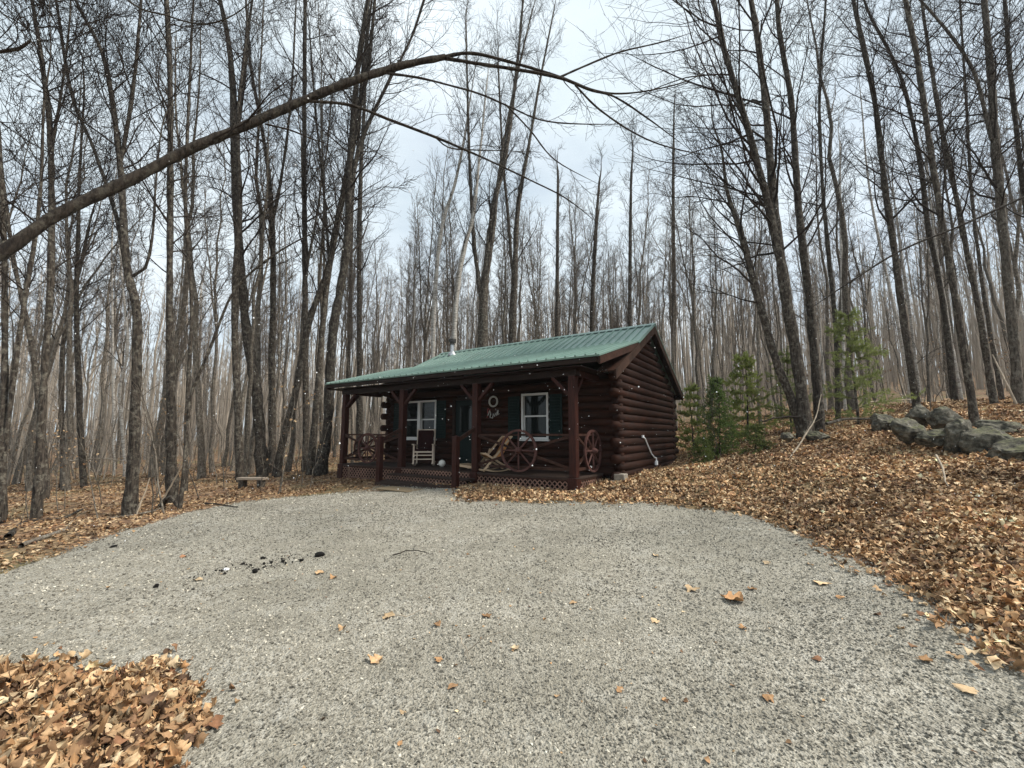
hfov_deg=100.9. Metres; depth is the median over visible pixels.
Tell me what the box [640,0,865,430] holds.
bare tree
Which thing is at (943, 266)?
bare tree
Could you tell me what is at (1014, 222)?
bare tree
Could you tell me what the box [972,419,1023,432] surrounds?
boulder
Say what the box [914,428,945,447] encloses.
boulder
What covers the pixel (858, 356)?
bare tree
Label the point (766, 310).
bare tree
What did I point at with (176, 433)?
sapling
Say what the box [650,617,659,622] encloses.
fallen leaf
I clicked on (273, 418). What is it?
sapling
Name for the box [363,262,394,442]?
bare tree
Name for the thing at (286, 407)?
sapling
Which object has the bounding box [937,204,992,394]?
bare tree
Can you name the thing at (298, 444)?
sapling
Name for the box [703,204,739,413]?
bare tree
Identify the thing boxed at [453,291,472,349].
bare tree
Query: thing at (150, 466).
sapling
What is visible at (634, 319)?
bare tree
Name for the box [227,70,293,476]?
bare tree
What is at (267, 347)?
bare tree
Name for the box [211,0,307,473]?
bare tree
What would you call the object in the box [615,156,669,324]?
bare tree
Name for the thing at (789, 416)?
fallen branch
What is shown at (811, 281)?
bare tree
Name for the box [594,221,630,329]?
bare tree
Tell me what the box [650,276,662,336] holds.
bare tree
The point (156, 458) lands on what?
sapling
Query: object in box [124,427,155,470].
sapling
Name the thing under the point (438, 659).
fallen leaf
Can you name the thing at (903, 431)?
boulder
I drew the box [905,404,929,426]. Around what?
boulder
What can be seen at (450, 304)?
bare tree
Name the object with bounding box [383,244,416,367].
bare tree
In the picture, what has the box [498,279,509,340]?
bare tree
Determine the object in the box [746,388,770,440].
sapling
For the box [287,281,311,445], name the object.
bare tree
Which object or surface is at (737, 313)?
bare tree
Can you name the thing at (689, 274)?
bare tree
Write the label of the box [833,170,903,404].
bare tree
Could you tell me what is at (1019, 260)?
bare tree
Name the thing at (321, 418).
bare tree
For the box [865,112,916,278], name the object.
bare tree
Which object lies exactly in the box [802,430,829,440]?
boulder
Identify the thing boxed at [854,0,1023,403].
bare tree
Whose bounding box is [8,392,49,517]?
sapling
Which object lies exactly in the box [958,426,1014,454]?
boulder
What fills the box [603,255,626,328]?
bare tree
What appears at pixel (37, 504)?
bare tree
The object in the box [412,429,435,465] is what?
rocking chair
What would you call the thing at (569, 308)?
bare tree
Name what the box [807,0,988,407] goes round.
bare tree
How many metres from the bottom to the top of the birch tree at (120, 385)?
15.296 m
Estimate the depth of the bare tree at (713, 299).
25.82 m
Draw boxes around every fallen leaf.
[338,624,345,630]
[368,654,382,662]
[382,611,394,618]
[434,656,442,661]
[448,683,458,688]
[616,685,623,692]
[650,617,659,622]
[685,584,699,591]
[720,591,743,600]
[762,694,773,702]
[811,655,821,660]
[915,654,933,661]
[952,683,978,693]
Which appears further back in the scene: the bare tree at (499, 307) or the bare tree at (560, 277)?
the bare tree at (560, 277)
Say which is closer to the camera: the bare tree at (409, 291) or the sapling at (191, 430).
the sapling at (191, 430)
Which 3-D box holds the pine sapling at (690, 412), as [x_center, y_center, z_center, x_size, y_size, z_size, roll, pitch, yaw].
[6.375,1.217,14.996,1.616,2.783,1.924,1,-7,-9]
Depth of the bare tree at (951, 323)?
31.69 m
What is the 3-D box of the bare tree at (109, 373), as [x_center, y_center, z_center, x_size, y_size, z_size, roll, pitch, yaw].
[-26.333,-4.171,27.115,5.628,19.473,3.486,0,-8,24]
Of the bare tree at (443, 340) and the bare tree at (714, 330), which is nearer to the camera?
the bare tree at (714, 330)
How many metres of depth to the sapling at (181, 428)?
17.99 m
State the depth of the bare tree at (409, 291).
39.17 m
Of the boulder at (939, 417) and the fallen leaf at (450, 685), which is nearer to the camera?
the fallen leaf at (450, 685)
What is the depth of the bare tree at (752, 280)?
11.80 m
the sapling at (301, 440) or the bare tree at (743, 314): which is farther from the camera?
the bare tree at (743, 314)
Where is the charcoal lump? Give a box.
[315,552,324,556]
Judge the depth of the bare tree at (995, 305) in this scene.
27.13 m
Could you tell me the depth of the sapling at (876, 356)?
19.70 m
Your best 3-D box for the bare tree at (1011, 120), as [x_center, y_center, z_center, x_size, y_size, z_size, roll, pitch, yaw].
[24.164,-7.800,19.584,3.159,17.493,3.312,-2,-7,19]
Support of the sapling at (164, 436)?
on the ground
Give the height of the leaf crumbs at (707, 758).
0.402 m
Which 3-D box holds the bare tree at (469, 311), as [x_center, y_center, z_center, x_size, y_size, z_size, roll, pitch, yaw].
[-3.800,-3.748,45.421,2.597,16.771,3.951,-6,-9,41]
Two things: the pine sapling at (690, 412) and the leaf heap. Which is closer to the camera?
the leaf heap
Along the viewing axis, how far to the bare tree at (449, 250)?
25.56 m
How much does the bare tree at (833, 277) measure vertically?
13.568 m
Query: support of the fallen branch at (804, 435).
on the ground
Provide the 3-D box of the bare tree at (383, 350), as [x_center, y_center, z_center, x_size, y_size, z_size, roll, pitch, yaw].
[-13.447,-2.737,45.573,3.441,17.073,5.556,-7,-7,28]
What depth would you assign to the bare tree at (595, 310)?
44.03 m
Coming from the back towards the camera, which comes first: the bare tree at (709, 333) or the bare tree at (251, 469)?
the bare tree at (709, 333)
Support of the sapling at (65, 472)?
on the ground
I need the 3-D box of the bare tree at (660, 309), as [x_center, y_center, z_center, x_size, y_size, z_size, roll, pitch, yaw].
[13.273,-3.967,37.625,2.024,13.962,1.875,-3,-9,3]
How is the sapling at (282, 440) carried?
on the ground
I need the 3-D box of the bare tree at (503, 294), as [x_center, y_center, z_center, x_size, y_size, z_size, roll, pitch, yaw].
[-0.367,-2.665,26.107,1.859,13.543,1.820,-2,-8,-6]
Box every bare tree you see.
[0,0,163,523]
[0,0,177,518]
[0,0,268,515]
[0,27,116,499]
[0,108,46,286]
[0,239,81,341]
[0,249,41,471]
[7,1,152,488]
[7,216,101,487]
[11,63,128,490]
[11,150,119,484]
[17,97,155,487]
[21,267,56,472]
[24,114,165,491]
[47,278,100,472]
[51,278,84,474]
[54,276,118,467]
[59,259,110,465]
[81,0,273,503]
[81,184,153,470]
[81,241,157,468]
[83,207,145,471]
[83,245,127,474]
[92,0,258,490]
[108,28,242,478]
[113,247,154,463]
[124,297,151,459]
[130,7,229,477]
[148,0,317,476]
[150,281,180,416]
[154,127,233,473]
[154,239,200,466]
[157,154,212,475]
[157,225,202,472]
[160,232,224,449]
[161,207,200,373]
[163,215,250,393]
[174,282,205,456]
[177,170,425,509]
[185,277,210,415]
[186,0,336,472]
[197,0,331,481]
[198,303,220,452]
[200,308,219,412]
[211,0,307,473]
[220,295,251,382]
[221,179,277,466]
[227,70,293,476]
[227,148,296,471]
[227,284,269,370]
[236,0,406,474]
[243,271,277,452]
[251,0,371,471]
[253,20,352,472]
[258,0,475,476]
[260,252,291,447]
[260,289,287,410]
[260,302,285,389]
[261,150,301,411]
[261,247,298,421]
[263,277,292,415]
[265,239,301,430]
[271,0,421,477]
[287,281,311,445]
[290,317,300,443]
[291,0,354,442]
[295,281,315,412]
[295,287,315,359]
[297,334,311,448]
[300,1,400,460]
[301,205,335,460]
[319,58,385,454]
[329,203,368,387]
[331,227,369,457]
[331,306,352,450]
[332,219,368,462]
[337,284,362,444]
[342,218,379,455]
[342,219,392,425]
[354,283,384,445]
[355,304,380,424]
[362,318,380,432]
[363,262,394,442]
[365,233,395,445]
[365,278,399,431]
[371,272,400,370]
[378,265,400,433]
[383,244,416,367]
[384,321,396,370]
[390,244,427,367]
[393,239,422,366]
[396,236,433,366]
[397,308,430,365]
[398,280,417,367]
[400,190,428,360]
[402,190,459,356]
[403,277,421,364]
[405,292,429,362]
[407,120,464,361]
[420,272,448,359]
[430,196,473,327]
[431,245,459,336]
[433,186,460,348]
[435,271,465,354]
[435,272,450,352]
[438,257,472,349]
[439,259,460,350]
[440,0,555,347]
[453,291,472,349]
[459,218,492,348]
[460,285,477,347]
[462,290,476,348]
[465,297,477,347]
[467,216,496,347]
[469,301,477,347]
[470,267,507,344]
[472,0,566,342]
[473,266,499,345]
[474,242,510,345]
[488,226,522,343]
[488,262,507,345]
[488,286,503,345]
[490,244,516,344]
[491,186,522,343]
[493,240,522,339]
[495,231,520,342]
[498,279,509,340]
[499,242,524,329]
[500,172,532,298]
[506,197,549,338]
[507,291,524,341]
[508,198,540,341]
[521,204,554,339]
[521,235,561,339]
[523,310,547,340]
[529,259,550,338]
[539,291,552,337]
[540,144,577,336]
[541,285,554,336]
[544,262,563,336]
[549,235,567,333]
[552,279,573,335]
[553,177,589,333]
[554,212,591,335]
[560,282,569,334]
[561,171,616,333]
[561,227,586,333]
[564,0,811,437]
[566,141,621,331]
[575,198,605,306]
[579,220,617,330]
[582,284,600,330]
[586,260,607,329]
[586,298,608,329]
[587,248,618,329]
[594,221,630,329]
[594,258,620,328]
[599,262,633,327]
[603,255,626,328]
[612,111,650,326]
[614,231,636,323]
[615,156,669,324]
[620,203,650,323]
[622,271,639,326]
[626,266,653,325]
[631,202,674,346]
[632,0,797,438]
[632,188,707,416]
[633,232,656,323]
[637,237,657,323]
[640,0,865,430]
[642,195,691,366]
[643,278,656,323]
[645,249,668,342]
[645,272,668,331]
[649,146,709,426]
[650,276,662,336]
[651,267,670,354]
[653,204,681,338]
[656,65,695,424]
[664,251,697,407]
[676,205,702,410]
[677,195,705,382]
[682,167,738,427]
[686,279,732,407]
[695,211,730,419]
[697,219,723,378]
[702,287,719,370]
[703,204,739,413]
[705,0,873,431]
[712,132,778,423]
[723,261,756,398]
[726,269,753,406]
[734,217,777,420]
[734,248,773,403]
[734,277,747,401]
[735,265,771,398]
[736,165,774,408]
[736,251,753,406]
[749,224,780,405]
[756,205,790,368]
[756,230,775,402]
[758,210,784,416]
[762,0,875,418]
[766,240,804,324]
[776,250,801,388]
[779,188,819,329]
[781,0,857,410]
[783,172,821,329]
[788,218,824,362]
[793,120,835,409]
[793,219,852,401]
[795,264,821,397]
[806,0,1023,422]
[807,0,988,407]
[808,128,858,408]
[813,237,838,397]
[815,194,873,391]
[817,0,1004,399]
[824,243,845,339]
[828,168,873,404]
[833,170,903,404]
[848,217,876,384]
[850,249,886,402]
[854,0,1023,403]
[857,0,1023,404]
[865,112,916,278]
[868,252,904,398]
[882,0,1023,217]
[895,0,1023,399]
[897,170,949,401]
[904,146,959,397]
[905,124,981,305]
[908,68,988,371]
[908,200,938,392]
[916,134,972,385]
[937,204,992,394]
[951,121,1013,349]
[962,1,1023,381]
[968,78,1023,246]
[981,46,1023,210]
[1006,131,1023,261]
[1011,165,1023,380]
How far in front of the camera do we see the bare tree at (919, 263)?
19.98 m
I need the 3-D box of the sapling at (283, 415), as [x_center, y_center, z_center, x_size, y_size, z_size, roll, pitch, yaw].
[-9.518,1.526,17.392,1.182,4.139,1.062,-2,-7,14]
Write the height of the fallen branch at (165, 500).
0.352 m
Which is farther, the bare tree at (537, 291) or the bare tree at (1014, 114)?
the bare tree at (537, 291)
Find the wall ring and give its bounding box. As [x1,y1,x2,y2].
[488,396,497,406]
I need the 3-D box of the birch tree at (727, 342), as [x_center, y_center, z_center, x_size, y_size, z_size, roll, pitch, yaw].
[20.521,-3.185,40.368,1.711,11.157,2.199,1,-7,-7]
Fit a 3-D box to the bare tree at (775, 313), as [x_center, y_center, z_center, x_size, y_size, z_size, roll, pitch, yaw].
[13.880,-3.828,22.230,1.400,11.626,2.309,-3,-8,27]
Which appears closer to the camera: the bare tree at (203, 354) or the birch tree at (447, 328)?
the birch tree at (447, 328)
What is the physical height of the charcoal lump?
0.063 m
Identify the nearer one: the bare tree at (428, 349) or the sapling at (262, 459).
the sapling at (262, 459)
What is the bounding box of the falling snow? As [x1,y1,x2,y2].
[28,11,1012,589]
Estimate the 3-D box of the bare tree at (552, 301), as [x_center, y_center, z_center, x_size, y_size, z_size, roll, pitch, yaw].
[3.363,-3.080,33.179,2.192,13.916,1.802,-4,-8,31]
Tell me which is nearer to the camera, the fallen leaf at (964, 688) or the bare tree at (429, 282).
the fallen leaf at (964, 688)
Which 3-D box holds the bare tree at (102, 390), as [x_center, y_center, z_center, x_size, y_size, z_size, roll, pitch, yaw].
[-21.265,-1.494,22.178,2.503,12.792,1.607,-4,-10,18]
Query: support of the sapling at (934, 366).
on the ground
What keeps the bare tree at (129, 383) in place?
on the ground
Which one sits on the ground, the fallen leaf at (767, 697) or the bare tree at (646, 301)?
the bare tree at (646, 301)
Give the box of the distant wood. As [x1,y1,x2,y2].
[0,162,1023,485]
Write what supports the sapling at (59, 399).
on the ground
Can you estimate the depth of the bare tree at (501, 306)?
24.12 m
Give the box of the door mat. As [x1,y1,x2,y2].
[374,486,422,492]
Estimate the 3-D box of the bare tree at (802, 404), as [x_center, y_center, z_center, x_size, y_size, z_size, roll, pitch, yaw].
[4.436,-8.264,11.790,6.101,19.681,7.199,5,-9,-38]
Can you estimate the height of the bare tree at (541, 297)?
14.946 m
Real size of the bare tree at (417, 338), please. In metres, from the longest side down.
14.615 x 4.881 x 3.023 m
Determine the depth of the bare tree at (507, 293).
39.87 m
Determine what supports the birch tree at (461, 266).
on the ground
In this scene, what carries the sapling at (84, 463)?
on the ground
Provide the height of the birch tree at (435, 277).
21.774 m
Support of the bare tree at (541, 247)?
on the ground
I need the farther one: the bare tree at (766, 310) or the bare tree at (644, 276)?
the bare tree at (644, 276)
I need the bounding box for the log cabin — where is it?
[325,323,682,490]
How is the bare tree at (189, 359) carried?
on the ground
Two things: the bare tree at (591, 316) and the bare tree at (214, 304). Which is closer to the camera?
the bare tree at (214, 304)
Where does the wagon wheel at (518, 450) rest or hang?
attached to the log cabin
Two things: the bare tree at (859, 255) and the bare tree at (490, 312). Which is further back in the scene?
the bare tree at (490, 312)
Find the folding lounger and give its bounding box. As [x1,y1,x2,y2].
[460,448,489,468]
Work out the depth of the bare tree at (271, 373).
16.87 m
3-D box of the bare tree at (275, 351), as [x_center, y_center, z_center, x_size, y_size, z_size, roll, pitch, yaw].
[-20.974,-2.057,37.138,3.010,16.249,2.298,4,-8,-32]
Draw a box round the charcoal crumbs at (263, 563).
[189,554,317,579]
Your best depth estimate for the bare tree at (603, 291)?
38.84 m
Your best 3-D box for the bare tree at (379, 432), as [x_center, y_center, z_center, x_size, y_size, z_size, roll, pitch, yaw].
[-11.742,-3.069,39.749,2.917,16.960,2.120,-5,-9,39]
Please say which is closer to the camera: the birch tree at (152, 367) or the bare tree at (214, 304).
the bare tree at (214, 304)
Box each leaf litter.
[0,452,376,573]
[383,396,1023,672]
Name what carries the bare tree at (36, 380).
on the ground
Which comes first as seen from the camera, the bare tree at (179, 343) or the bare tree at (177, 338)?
the bare tree at (177, 338)
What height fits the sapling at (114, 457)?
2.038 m
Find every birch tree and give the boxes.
[82,308,123,466]
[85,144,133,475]
[94,167,150,476]
[141,301,165,459]
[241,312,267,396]
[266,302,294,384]
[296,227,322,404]
[363,290,383,442]
[378,282,405,369]
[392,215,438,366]
[413,334,422,365]
[414,50,485,358]
[429,35,501,350]
[438,307,450,351]
[443,237,462,351]
[634,277,644,324]
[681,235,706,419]
[717,299,740,385]
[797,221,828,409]
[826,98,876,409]
[838,64,911,402]
[873,118,957,393]
[897,105,979,399]
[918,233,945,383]
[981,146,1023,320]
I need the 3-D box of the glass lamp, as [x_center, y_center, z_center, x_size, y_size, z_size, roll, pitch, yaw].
[-1.956,2.212,11.812,0.200,0.240,0.197,-4,-8,33]
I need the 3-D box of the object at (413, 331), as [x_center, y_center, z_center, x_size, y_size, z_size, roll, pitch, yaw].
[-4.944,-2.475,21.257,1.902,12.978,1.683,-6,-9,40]
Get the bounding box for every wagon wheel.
[354,435,375,458]
[357,433,376,462]
[500,429,536,471]
[583,430,601,471]
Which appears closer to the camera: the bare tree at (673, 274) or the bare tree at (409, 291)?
the bare tree at (673, 274)
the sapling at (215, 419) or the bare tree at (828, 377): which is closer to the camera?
the sapling at (215, 419)
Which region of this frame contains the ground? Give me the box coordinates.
[0,372,1023,671]
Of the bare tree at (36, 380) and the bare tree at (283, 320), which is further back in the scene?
the bare tree at (283, 320)
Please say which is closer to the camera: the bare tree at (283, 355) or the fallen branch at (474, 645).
the fallen branch at (474, 645)
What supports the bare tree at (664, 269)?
on the ground
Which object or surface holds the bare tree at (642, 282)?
on the ground
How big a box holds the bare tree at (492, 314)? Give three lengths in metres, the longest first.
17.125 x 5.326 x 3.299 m
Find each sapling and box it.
[7,411,27,456]
[7,418,25,469]
[7,426,25,477]
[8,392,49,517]
[9,418,51,497]
[12,410,57,475]
[36,364,79,470]
[45,438,75,508]
[46,386,75,511]
[46,432,61,488]
[47,330,77,456]
[53,419,100,518]
[58,370,101,503]
[76,417,102,471]
[85,424,114,475]
[91,263,192,513]
[95,409,116,482]
[104,396,123,487]
[109,432,124,480]
[114,349,171,513]
[122,437,154,467]
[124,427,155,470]
[125,389,164,496]
[142,357,194,480]
[143,397,192,498]
[146,369,199,497]
[147,413,164,472]
[160,403,183,467]
[177,399,195,453]
[189,397,222,483]
[189,435,208,471]
[192,382,210,434]
[200,332,231,490]
[224,382,243,473]
[252,429,278,490]
[265,382,279,451]
[266,372,315,493]
[266,373,295,464]
[269,380,318,491]
[290,409,309,480]
[295,385,306,485]
[308,417,339,487]
[676,382,718,455]
[687,436,720,463]
[695,374,745,457]
[708,389,729,457]
[711,350,791,440]
[718,307,736,412]
[739,421,776,454]
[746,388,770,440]
[752,345,828,432]
[802,339,810,392]
[809,302,834,388]
[822,305,925,424]
[857,332,895,413]
[866,320,883,398]
[889,334,909,402]
[891,309,931,410]
[914,320,936,401]
[922,337,944,399]
[924,296,943,401]
[929,334,954,390]
[935,338,960,401]
[936,326,963,382]
[988,322,1023,388]
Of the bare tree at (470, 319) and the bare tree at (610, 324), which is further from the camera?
the bare tree at (470, 319)
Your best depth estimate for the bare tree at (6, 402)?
8.69 m
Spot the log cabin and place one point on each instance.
(610, 406)
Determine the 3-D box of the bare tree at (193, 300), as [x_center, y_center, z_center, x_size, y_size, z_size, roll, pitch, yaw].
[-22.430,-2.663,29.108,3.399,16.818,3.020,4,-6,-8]
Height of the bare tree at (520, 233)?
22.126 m
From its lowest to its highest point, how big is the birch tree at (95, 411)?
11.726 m
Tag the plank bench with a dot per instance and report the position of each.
(242, 481)
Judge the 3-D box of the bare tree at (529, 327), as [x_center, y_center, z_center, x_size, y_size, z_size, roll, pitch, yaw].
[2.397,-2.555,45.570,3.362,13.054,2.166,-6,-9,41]
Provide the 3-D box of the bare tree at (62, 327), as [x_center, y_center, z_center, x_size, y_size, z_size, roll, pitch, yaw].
[-16.262,-3.158,16.715,3.347,14.481,4.360,-6,-9,40]
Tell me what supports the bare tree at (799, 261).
on the ground
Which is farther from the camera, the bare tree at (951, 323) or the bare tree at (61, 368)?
the bare tree at (951, 323)
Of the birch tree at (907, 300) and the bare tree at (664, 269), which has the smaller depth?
the birch tree at (907, 300)
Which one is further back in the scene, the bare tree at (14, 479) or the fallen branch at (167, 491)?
the bare tree at (14, 479)
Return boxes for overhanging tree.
[0,0,255,92]
[0,9,768,274]
[792,196,1023,317]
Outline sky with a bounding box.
[0,0,1023,441]
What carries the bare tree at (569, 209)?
on the ground
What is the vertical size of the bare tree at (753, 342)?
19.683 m
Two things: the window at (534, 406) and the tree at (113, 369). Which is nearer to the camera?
the window at (534, 406)
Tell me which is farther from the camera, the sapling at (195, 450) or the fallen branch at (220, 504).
the sapling at (195, 450)
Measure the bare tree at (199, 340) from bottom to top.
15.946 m
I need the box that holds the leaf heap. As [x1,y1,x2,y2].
[0,643,239,767]
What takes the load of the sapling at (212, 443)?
on the ground
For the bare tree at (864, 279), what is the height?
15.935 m
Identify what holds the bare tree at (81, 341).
on the ground
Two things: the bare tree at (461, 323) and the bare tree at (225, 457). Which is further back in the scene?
the bare tree at (461, 323)
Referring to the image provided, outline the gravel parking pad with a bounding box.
[0,488,1023,767]
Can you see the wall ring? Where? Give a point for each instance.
(495, 405)
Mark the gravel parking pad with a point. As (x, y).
(756, 648)
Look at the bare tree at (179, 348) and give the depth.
19.07 m
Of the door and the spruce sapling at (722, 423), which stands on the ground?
the spruce sapling at (722, 423)
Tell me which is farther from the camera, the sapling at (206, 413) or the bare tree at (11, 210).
the sapling at (206, 413)
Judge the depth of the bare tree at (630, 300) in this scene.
22.27 m
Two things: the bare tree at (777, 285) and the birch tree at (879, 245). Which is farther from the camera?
the bare tree at (777, 285)
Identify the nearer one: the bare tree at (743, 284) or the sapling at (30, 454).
the sapling at (30, 454)
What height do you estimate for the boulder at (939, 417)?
0.597 m
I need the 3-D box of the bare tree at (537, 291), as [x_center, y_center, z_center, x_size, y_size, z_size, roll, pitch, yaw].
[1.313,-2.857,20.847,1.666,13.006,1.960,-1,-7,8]
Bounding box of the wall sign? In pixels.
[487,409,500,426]
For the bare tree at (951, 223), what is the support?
on the ground
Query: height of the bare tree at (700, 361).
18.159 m
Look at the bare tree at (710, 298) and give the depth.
33.30 m
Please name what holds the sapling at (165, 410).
on the ground
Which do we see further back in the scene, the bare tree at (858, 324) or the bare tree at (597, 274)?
the bare tree at (858, 324)
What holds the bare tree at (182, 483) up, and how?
on the ground
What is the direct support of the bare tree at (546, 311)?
on the ground
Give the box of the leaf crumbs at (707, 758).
[33,500,1021,767]
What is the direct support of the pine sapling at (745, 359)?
on the ground
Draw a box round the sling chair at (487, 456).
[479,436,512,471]
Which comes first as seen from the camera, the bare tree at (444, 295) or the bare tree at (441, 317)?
the bare tree at (441, 317)
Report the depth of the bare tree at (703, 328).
37.40 m
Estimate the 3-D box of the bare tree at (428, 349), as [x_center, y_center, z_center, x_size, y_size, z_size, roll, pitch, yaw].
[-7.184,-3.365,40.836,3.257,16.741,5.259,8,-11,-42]
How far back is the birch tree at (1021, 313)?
24.43 m
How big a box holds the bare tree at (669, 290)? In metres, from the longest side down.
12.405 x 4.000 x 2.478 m
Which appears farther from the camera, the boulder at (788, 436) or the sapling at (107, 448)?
the sapling at (107, 448)
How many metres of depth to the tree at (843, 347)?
22.01 m
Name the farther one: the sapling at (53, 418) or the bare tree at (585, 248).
the bare tree at (585, 248)
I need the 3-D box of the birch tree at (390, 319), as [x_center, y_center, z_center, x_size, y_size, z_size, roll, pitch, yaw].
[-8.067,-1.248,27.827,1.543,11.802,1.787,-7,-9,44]
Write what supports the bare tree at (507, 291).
on the ground
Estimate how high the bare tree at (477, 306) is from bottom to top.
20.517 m
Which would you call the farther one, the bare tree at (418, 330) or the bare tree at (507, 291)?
the bare tree at (418, 330)
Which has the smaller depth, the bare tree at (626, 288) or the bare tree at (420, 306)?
the bare tree at (420, 306)
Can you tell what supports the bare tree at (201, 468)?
on the ground
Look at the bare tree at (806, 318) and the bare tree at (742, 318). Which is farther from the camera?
the bare tree at (742, 318)
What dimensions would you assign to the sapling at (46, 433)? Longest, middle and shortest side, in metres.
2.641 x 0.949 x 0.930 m
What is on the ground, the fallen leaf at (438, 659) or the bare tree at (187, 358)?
the bare tree at (187, 358)
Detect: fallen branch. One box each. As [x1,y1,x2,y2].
[3,492,91,539]
[18,498,185,547]
[69,458,125,461]
[136,478,149,514]
[157,495,177,506]
[159,455,188,505]
[204,495,244,506]
[392,550,428,555]
[459,632,501,665]
[762,415,800,422]
[789,394,831,458]
[825,417,869,424]
[870,399,924,402]
[935,454,948,485]
[992,354,1016,403]
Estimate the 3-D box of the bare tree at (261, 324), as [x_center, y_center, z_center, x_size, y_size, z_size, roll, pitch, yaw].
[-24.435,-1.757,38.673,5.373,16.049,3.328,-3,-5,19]
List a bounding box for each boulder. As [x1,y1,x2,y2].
[780,432,793,441]
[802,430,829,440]
[870,413,893,431]
[889,417,925,444]
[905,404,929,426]
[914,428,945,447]
[925,406,963,428]
[943,419,972,453]
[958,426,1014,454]
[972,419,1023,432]
[985,437,1023,460]
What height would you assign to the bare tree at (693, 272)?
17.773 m
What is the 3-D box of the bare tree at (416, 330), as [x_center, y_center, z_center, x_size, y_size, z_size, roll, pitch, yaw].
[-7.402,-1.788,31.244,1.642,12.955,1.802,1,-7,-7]
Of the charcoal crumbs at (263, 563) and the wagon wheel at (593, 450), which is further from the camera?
the wagon wheel at (593, 450)
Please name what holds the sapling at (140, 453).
on the ground
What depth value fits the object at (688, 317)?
29.71 m
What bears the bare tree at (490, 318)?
on the ground
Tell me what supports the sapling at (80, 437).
on the ground
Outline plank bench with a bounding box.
[236,477,267,488]
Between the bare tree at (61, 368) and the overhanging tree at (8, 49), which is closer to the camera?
the overhanging tree at (8, 49)
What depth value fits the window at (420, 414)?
13.68 m
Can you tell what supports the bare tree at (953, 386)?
on the ground
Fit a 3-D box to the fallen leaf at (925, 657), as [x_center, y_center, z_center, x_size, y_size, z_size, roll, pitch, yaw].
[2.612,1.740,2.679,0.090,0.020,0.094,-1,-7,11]
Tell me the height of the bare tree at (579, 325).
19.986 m
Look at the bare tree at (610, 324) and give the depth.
21.80 m
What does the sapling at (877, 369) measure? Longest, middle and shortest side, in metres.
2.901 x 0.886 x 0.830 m
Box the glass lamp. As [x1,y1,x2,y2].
[438,459,445,467]
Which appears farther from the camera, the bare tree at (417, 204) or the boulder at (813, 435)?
the bare tree at (417, 204)
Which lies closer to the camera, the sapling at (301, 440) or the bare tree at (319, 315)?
the sapling at (301, 440)
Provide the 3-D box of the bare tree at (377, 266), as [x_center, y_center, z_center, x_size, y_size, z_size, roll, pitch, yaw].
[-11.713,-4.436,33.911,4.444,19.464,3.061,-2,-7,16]
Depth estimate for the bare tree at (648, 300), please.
43.91 m
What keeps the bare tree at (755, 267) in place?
on the ground
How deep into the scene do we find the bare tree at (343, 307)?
25.38 m
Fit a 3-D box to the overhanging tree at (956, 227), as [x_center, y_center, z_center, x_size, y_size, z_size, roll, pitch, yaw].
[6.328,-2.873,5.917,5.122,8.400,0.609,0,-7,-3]
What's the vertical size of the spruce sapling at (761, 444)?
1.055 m
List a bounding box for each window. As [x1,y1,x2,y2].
[406,400,436,439]
[519,392,549,440]
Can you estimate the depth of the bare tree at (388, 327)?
31.63 m
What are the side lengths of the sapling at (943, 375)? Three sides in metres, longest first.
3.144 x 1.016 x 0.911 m
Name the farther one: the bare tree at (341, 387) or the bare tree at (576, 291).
the bare tree at (341, 387)
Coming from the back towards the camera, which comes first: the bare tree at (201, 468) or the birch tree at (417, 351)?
the birch tree at (417, 351)
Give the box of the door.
[456,400,471,462]
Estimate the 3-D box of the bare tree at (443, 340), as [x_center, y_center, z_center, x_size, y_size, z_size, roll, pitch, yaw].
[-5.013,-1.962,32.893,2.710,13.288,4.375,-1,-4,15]
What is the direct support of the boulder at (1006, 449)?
on the ground
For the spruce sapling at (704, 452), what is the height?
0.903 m
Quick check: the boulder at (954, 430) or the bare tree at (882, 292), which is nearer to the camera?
the boulder at (954, 430)
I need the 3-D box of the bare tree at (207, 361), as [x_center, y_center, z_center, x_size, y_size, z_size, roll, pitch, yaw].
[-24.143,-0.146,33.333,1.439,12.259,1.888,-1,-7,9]
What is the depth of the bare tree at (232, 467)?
19.20 m
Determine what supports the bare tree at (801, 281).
on the ground
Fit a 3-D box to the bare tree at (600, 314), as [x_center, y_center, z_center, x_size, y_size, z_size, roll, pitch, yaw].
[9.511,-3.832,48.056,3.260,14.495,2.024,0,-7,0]
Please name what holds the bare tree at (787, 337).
on the ground
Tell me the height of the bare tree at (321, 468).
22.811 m
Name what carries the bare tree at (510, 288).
on the ground
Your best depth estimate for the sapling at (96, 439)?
19.02 m
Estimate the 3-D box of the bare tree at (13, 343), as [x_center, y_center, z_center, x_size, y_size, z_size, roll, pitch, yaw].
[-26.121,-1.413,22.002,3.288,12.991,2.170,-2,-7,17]
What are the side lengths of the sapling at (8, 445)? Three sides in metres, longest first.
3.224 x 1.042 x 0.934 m
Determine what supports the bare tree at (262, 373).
on the ground
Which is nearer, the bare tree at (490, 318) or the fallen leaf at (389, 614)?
the fallen leaf at (389, 614)
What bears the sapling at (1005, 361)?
on the ground
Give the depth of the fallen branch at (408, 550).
5.07 m
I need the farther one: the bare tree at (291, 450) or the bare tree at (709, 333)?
the bare tree at (709, 333)
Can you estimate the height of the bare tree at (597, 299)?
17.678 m

